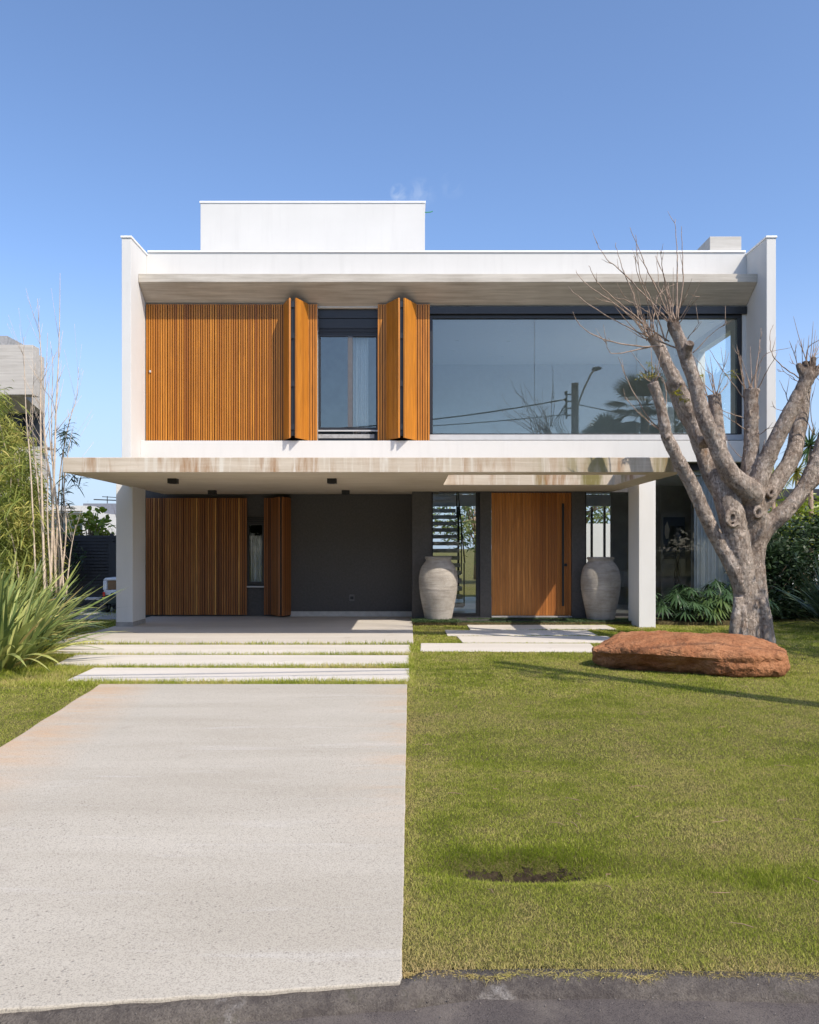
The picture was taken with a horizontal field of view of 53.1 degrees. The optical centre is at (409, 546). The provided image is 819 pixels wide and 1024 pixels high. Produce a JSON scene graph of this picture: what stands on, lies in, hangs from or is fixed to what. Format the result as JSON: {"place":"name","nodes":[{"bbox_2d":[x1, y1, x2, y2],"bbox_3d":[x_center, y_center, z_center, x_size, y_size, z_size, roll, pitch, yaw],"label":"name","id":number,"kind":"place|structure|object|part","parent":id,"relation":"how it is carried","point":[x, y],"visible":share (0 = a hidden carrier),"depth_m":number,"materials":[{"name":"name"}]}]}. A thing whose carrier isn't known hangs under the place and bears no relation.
{"place":"outdoors","nodes":[
{"label":"outdoors","id":0,"kind":"place"},
{"bbox_2d":[0,336,53,571],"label":"concrete house","id":1,"kind":"structure","parent":0,"point":[12,358],"depth_m":22.22,"materials":[{"name":"grey concrete"}]},
{"bbox_2d":[20,413,23,443],"bbox_3d":[-16.259,-3.400,23.570,11.482,1.100,0.060,0,0,0],"label":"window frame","id":2,"kind":"structure","parent":1,"relation":"in","point":[22,415],"depth_m":23.54,"materials":[{"name":"black metal"}]},
{"bbox_2d":[57,607,115,619],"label":"side path","id":3,"kind":"structure","parent":0,"point":[110,617],"depth_m":18.48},
{"bbox_2d":[53,597,102,610],"bbox_3d":[-7.925,1.380,19.600,1.150,0.340,0.400,0,0,0],"label":"bench","id":4,"kind":"object","parent":3,"relation":"on","point":[93,598],"visible":0.26,"depth_m":19.40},
{"bbox_2d":[99,577,115,611],"bbox_3d":[-6.820,1.136,19.794,0.945,0.824,1.212,0,0,0],"label":"toy jeep","id":5,"kind":"object","parent":3,"relation":"on","point":[109,588],"visible":0.37,"depth_m":19.22},
{"bbox_3d":[-6.820,0.893,19.238,0.520,0.217,0.015,0,0,0],"label":"rear window","id":6,"kind":"part","parent":5,"relation":"part of","materials":[{"name":"glass"}]},
{"bbox_2d":[0,684,406,1013],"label":"driveway","id":7,"kind":"structure","parent":0,"point":[160,843],"depth_m":4.24,"materials":[{"name":"concrete"}]},
{"bbox_2d":[54,616,412,644],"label":"carport floor","id":8,"kind":"structure","parent":0,"point":[266,629],"depth_m":15.05,"materials":[{"name":"concrete"}]},
{"bbox_2d":[0,610,818,971],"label":"lawn","id":9,"kind":"structure","parent":0,"point":[652,860],"depth_m":4.70,"materials":[{"name":"plant"}]},
{"bbox_2d":[0,385,67,603],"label":"green bamboo","id":10,"kind":"object","parent":9,"relation":"on","point":[16,521],"visible":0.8,"depth_m":13.36,"materials":[{"name":"green plant"}]},
{"bbox_2d":[7,290,93,594],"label":"bare stems","id":11,"kind":"object","parent":9,"relation":"on","point":[53,548],"visible":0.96,"depth_m":13.11,"materials":[{"name":"beige plant"}]},
{"bbox_2d":[1,564,103,644],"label":"flax plant","id":12,"kind":"object","parent":9,"relation":"on","point":[16,590],"visible":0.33,"depth_m":11.62,"materials":[{"name":"green plant"}]},
{"bbox_2d":[2,542,124,648],"bbox_3d":[-6.043,0.784,12.230,3.135,1.751,3.466,0,0,29],"label":"flax plant","id":13,"kind":"object","parent":9,"relation":"on","point":[62,623],"visible":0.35,"depth_m":12.31,"materials":[{"name":"green plant"}]},
{"bbox_2d":[0,558,130,670],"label":"flax plant","id":14,"kind":"object","parent":9,"relation":"on","point":[21,648],"visible":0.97,"depth_m":10.47,"materials":[{"name":"green plant"}]},
{"bbox_2d":[43,419,89,591],"bbox_3d":[-5.539,-0.663,13.304,0.754,2.834,0.476,0,0,0],"label":"dark bamboo","id":15,"kind":"object","parent":9,"relation":"on","point":[64,433],"visible":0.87,"depth_m":13.30,"materials":[{"name":"green plant"}]},
{"bbox_2d":[28,571,118,641],"bbox_3d":[-6.623,1.014,14.167,3.223,1.798,2.508,0,0,0],"label":"flax plant","id":16,"kind":"object","parent":9,"relation":"on","point":[83,590],"visible":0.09,"depth_m":14.35,"materials":[{"name":"green plant"}]},
{"bbox_2d":[32,533,115,606],"bbox_3d":[-8.200,0.650,21.205,4.400,2.000,0.210,0,0,0],"label":"slatted fence","id":17,"kind":"object","parent":9,"relation":"on","point":[100,558],"visible":0.2,"depth_m":21.20,"materials":[{"name":"black metal"}]},
{"bbox_2d":[64,506,115,534],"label":"lime shrub","id":18,"kind":"object","parent":9,"relation":"on","point":[90,525],"visible":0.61,"depth_m":21.72,"materials":[{"name":"green plant"}]},
{"bbox_2d":[51,645,410,654],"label":"paving slab","id":19,"kind":"structure","parent":9,"relation":"on","point":[176,649],"depth_m":12.46,"materials":[{"name":"concrete"}]},
{"bbox_2d":[56,655,408,666],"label":"paving slab","id":20,"kind":"structure","parent":9,"relation":"on","point":[200,659],"depth_m":11.24,"materials":[{"name":"concrete"}]},
{"bbox_2d":[67,668,408,681],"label":"paving slab","id":21,"kind":"structure","parent":9,"relation":"on","point":[147,674],"depth_m":10.00,"materials":[{"name":"concrete"}]},
{"bbox_2d":[63,201,776,627],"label":"modern house","id":22,"kind":"structure","parent":9,"relation":"on","point":[499,387],"depth_m":17.54,"materials":[{"name":"white paint"}]},
{"bbox_2d":[247,517,263,586],"bbox_3d":[-3.405,0.120,18.145,0.390,1.550,0.090,0,0,0],"label":"window","id":23,"kind":"structure","parent":22,"relation":"in","point":[249,519],"depth_m":18.13,"materials":[{"name":"black metal"}]},
{"bbox_2d":[251,536,261,581],"bbox_3d":[-3.431,0.450,18.360,0.260,1.400,0.080,0,0,4],"label":"curtain","id":24,"kind":"object","parent":22,"relation":"hanging from","point":[256,558],"visible":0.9,"depth_m":18.36,"materials":[{"name":"white fabric"}]},
{"bbox_2d":[318,309,377,440],"bbox_3d":[-1.325,-3.723,17.755,1.300,2.845,0.170,0,0,0],"label":"window","id":25,"kind":"structure","parent":22,"relation":"in","point":[350,323],"depth_m":17.74,"materials":[{"name":"black metal"}]},
{"bbox_2d":[353,337,367,433],"bbox_3d":[-1.070,-3.565,17.983,0.340,3.170,0.075,0,0,0],"label":"curtain","id":26,"kind":"object","parent":22,"relation":"hanging from","point":[360,381],"visible":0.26,"depth_m":17.98,"materials":[{"name":"fabric"}]},
{"bbox_2d":[431,492,479,615],"bbox_3d":[0.972,0.153,17.280,1.016,2.601,0.100,0,0,0],"label":"sidelight window","id":27,"kind":"structure","parent":22,"relation":"in","point":[477,613],"depth_m":17.23,"materials":[{"name":"black metal"}]},
{"bbox_2d":[491,493,570,615],"bbox_3d":[2.562,0.152,17.194,1.675,2.583,0.137,0,0,0],"label":"front door","id":28,"kind":"structure","parent":22,"relation":"in","point":[531,532],"depth_m":17.23,"materials":[{"name":"brown wood"}]},
{"bbox_2d":[430,307,746,440],"bbox_3d":[3.822,-3.726,17.670,6.825,2.859,0.220,0,0,0],"label":"picture window","id":29,"kind":"structure","parent":22,"relation":"in","point":[436,313],"depth_m":17.64,"materials":[{"name":"black metal"}]},
{"bbox_2d":[585,492,627,615],"bbox_3d":[4.320,0.153,17.280,1.260,2.601,0.100,0,0,0],"label":"sidelight window","id":30,"kind":"structure","parent":22,"relation":"in","point":[617,614],"depth_m":17.23,"materials":[{"name":"black metal"}]},
{"bbox_2d":[661,513,684,606],"bbox_3d":[6.339,0.318,19.672,0.550,2.265,0.156,0,0,0],"label":"wall picture","id":31,"kind":"object","parent":22,"relation":"on","point":[668,520],"depth_m":19.64,"materials":[{"name":"stone"}]},
{"bbox_2d":[668,526,686,612],"bbox_3d":[5.980,0.495,18.300,0.410,1.930,0.410,0,0,0],"label":"floor lamp","id":32,"kind":"object","parent":22,"relation":"on","point":[677,538],"visible":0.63,"depth_m":18.19,"materials":[{"name":"black metal"}]},
{"bbox_2d":[656,463,740,616],"bbox_3d":[6.080,-0.103,17.530,2.240,3.366,0.140,0,0,0],"label":"living room window","id":33,"kind":"structure","parent":22,"relation":"in","point":[694,466],"depth_m":17.46,"materials":[{"name":"black metal"}]},
{"bbox_2d":[694,476,731,613],"bbox_3d":[6.630,-0.045,17.723,0.940,2.990,0.118,0,0,0],"label":"curtain","id":34,"kind":"object","parent":22,"relation":"hanging from","point":[707,563],"visible":0.16,"depth_m":17.72,"materials":[{"name":"white fabric"}]},
{"bbox_2d":[420,643,592,652],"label":"paving slab","id":35,"kind":"structure","parent":9,"relation":"on","point":[525,647],"depth_m":12.58,"materials":[{"name":"concrete"}]},
{"bbox_2d":[452,867,586,883],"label":"bare earth","id":36,"kind":"structure","parent":9,"relation":"on","point":[523,878],"depth_m":4.06,"materials":[{"name":"soil"}]},
{"bbox_2d":[445,630,597,635],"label":"paving slab","id":37,"kind":"structure","parent":9,"relation":"on","point":[513,632],"depth_m":14.79,"materials":[{"name":"concrete"}]},
{"bbox_2d":[457,636,609,642],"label":"paving slab","id":38,"kind":"structure","parent":9,"relation":"on","point":[535,639],"depth_m":13.67,"materials":[{"name":"concrete"}]},
{"bbox_2d":[467,625,613,629],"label":"paving slab","id":39,"kind":"structure","parent":9,"relation":"on","point":[517,627],"depth_m":15.71,"materials":[{"name":"concrete"}]},
{"bbox_2d":[413,617,729,625],"bbox_3d":[3.635,1.575,16.860,7.130,0.150,1.180,0,0,0],"label":"planting bed","id":40,"kind":"object","parent":9,"relation":"on","point":[697,622],"visible":0.34,"depth_m":16.30,"materials":[{"name":"soil"}]},
{"bbox_2d":[411,617,458,622],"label":"ground cover","id":41,"kind":"object","parent":40,"relation":"on","point":[425,620],"visible":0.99,"depth_m":16.37,"materials":[{"name":"green plant"}]},
{"bbox_2d":[419,556,457,619],"bbox_3d":[0.593,0.843,16.850,0.806,1.293,0.803,0,0,0],"label":"clay jar","id":42,"kind":"object","parent":40,"relation":"on","point":[438,581],"visible":0.98,"depth_m":16.56,"materials":[{"name":"grey ceramic"}]},
{"bbox_2d":[467,617,564,618],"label":"ground cover","id":43,"kind":"object","parent":40,"relation":"on","point":[515,618],"visible":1,"depth_m":17.09,"materials":[{"name":"green plant"}]},
{"bbox_2d":[459,620,575,622],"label":"ground cover","id":44,"kind":"object","parent":40,"relation":"on","point":[479,621],"visible":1,"depth_m":16.34,"materials":[{"name":"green plant"}]},
{"bbox_2d":[565,616,630,622],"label":"ground cover","id":45,"kind":"object","parent":40,"relation":"on","point":[619,620],"visible":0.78,"depth_m":16.52,"materials":[{"name":"green plant"}]},
{"bbox_2d":[581,557,620,620],"bbox_3d":[3.933,0.853,16.849,0.807,1.293,0.808,0,0,0],"label":"clay jar","id":46,"kind":"object","parent":40,"relation":"on","point":[600,582],"visible":0.99,"depth_m":16.56,"materials":[{"name":"grey ceramic"}]},
{"bbox_2d":[656,588,712,621],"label":"philodendron","id":47,"kind":"object","parent":40,"relation":"on","point":[662,608],"visible":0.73,"depth_m":16.49,"materials":[{"name":"green plant"}]},
{"bbox_2d":[656,584,718,619],"bbox_3d":[5.727,1.140,17.020,1.460,0.729,1.565,0,0,15],"label":"philodendron","id":48,"kind":"object","parent":40,"relation":"on","point":[691,594],"visible":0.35,"depth_m":16.93,"materials":[{"name":"green plant"}]},
{"bbox_2d":[678,595,731,623],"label":"philodendron","id":49,"kind":"object","parent":40,"relation":"on","point":[717,611],"visible":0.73,"depth_m":16.32,"materials":[{"name":"green plant"}]},
{"bbox_2d":[679,578,732,618],"bbox_3d":[6.332,1.073,16.905,1.633,0.862,1.415,0,0,-22],"label":"philodendron","id":50,"kind":"object","parent":40,"relation":"on","point":[728,597],"visible":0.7,"depth_m":16.66,"materials":[{"name":"green plant"}]},
{"bbox_2d":[718,583,781,616],"bbox_3d":[6.776,1.127,16.808,1.681,0.755,1.346,0,0,0],"label":"philodendron","id":51,"kind":"object","parent":40,"relation":"on","point":[772,610],"visible":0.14,"depth_m":16.61,"materials":[{"name":"green plant"}]},
{"bbox_2d":[425,686,818,927],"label":"dry clippings","id":52,"kind":"object","parent":9,"relation":"on","point":[638,816],"visible":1,"depth_m":4.58,"materials":[{"name":"beige plant"}]},
{"bbox_2d":[592,630,789,677],"bbox_3d":[3.575,1.381,10.532,2.396,0.549,1.272,0,0,20],"label":"boulder","id":53,"kind":"object","parent":9,"relation":"on","point":[727,655],"visible":0.94,"depth_m":10.11,"materials":[{"name":"brown stone"}]},
{"bbox_2d":[568,214,818,642],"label":"pruned tree","id":54,"kind":"object","parent":9,"relation":"on","point":[746,494],"visible":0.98,"depth_m":12.24,"materials":[{"name":"grey plant"}]},
{"bbox_2d":[722,528,818,621],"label":"dark shrub","id":55,"kind":"object","parent":9,"relation":"on","point":[791,570],"visible":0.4,"depth_m":17.21,"materials":[{"name":"green plant"}]},
{"bbox_2d":[765,504,818,619],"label":"dark hedge","id":56,"kind":"object","parent":9,"relation":"on","point":[811,530],"visible":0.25,"depth_m":17.98,"materials":[{"name":"green plant"}]},
{"bbox_2d":[768,493,818,579],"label":"lime shrub","id":57,"kind":"object","parent":9,"relation":"on","point":[802,509],"visible":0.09,"depth_m":19.66,"materials":[{"name":"green plant"}]},
{"bbox_2d":[770,551,818,625],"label":"flax plant","id":58,"kind":"object","parent":9,"relation":"on","point":[814,605],"visible":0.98,"depth_m":15.59,"materials":[{"name":"green plant"}]},
{"bbox_2d":[0,0,818,548],"label":"sky","id":59,"kind":"structure","parent":0,"point":[520,124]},
{"bbox_2d":[229,999,818,1023],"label":"road","id":60,"kind":"structure","parent":0,"point":[564,1011],"depth_m":2.81,"materials":[{"name":"grey asphalt"}]},
{"bbox_2d":[0,982,816,1022],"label":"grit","id":61,"kind":"object","parent":60,"relation":"on","point":[544,1005],"visible":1,"depth_m":2.84,"materials":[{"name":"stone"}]},
{"bbox_2d":[0,968,818,1023],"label":"kerb","id":62,"kind":"structure","parent":60,"relation":"on","point":[419,992],"depth_m":2.89,"materials":[{"name":"grey concrete"}]},
{"bbox_2d":[402,966,818,984],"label":"dry edge grass","id":63,"kind":"structure","parent":62,"relation":"on","point":[551,972],"depth_m":2.97,"materials":[{"name":"plant"}]},
{"bbox_2d":[402,549,807,978],"bbox_3d":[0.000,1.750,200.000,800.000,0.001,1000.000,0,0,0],"label":"ground","id":64,"kind":"structure","parent":0,"point":[470,586],"depth_m":42.78,"materials":[{"name":"green plant"}]},
{"bbox_2d":[48,506,115,534],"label":"white house","id":65,"kind":"structure","parent":64,"relation":"on","point":[102,515],"depth_m":41.90,"materials":[{"name":"paint"}]},
{"bbox_2d":[49,524,82,534],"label":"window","id":66,"kind":"structure","parent":65,"relation":"in","point":[49,524],"depth_m":41.90,"materials":[{"name":"grey glass"}]},
{"bbox_2d":[83,496,115,513],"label":"grey house","id":67,"kind":"structure","parent":64,"relation":"on","point":[110,508],"depth_m":46.00,"materials":[{"name":"paint"}]},
{"bbox_2d":[433,506,475,579],"bbox_3d":[3.176,-1.681,39.071,6.458,6.466,6.182,0,0,0],"label":"garden tree","id":68,"kind":"object","parent":64,"relation":"on","point":[469,520],"visible":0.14,"depth_m":38.75,"materials":[{"name":"green plant"}]},
{"bbox_2d":[586,524,609,562],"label":"garden wall","id":69,"kind":"structure","parent":64,"relation":"on","point":[597,540],"depth_m":28.00,"materials":[{"name":"white paint"}]},
{"bbox_2d":[586,506,609,523],"bbox_3d":[7.801,-1.560,37.938,6.052,6.225,6.006,0,0,0],"label":"garden tree","id":70,"kind":"object","parent":64,"relation":"on","point":[598,515],"visible":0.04,"depth_m":36.81,"materials":[{"name":"green plant"}]},
{"bbox_2d":[768,489,818,583],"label":"white neighbour house","id":71,"kind":"structure","parent":64,"relation":"on","point":[786,493],"depth_m":32.00,"materials":[{"name":"paint"}]},
{"bbox_2d":[772,466,793,582],"bbox_3d":[8.419,-0.232,18.939,1.048,3.566,0.980,0,0,0],"label":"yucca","id":72,"kind":"object","parent":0,"point":[774,505],"visible":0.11,"depth_m":18.96,"materials":[{"name":"brown plant"}]},
{"bbox_2d":[774,457,805,537],"bbox_3d":[9.404,-0.413,19.993,1.234,3.930,1.143,0,0,21],"label":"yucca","id":73,"kind":"object","parent":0,"point":[796,476],"visible":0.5,"depth_m":19.89,"materials":[{"name":"green plant"}]},
{"bbox_2d":[780,422,818,605],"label":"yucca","id":74,"kind":"object","parent":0,"point":[809,443],"visible":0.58,"depth_m":19.45,"materials":[{"name":"green plant"}]}
]}

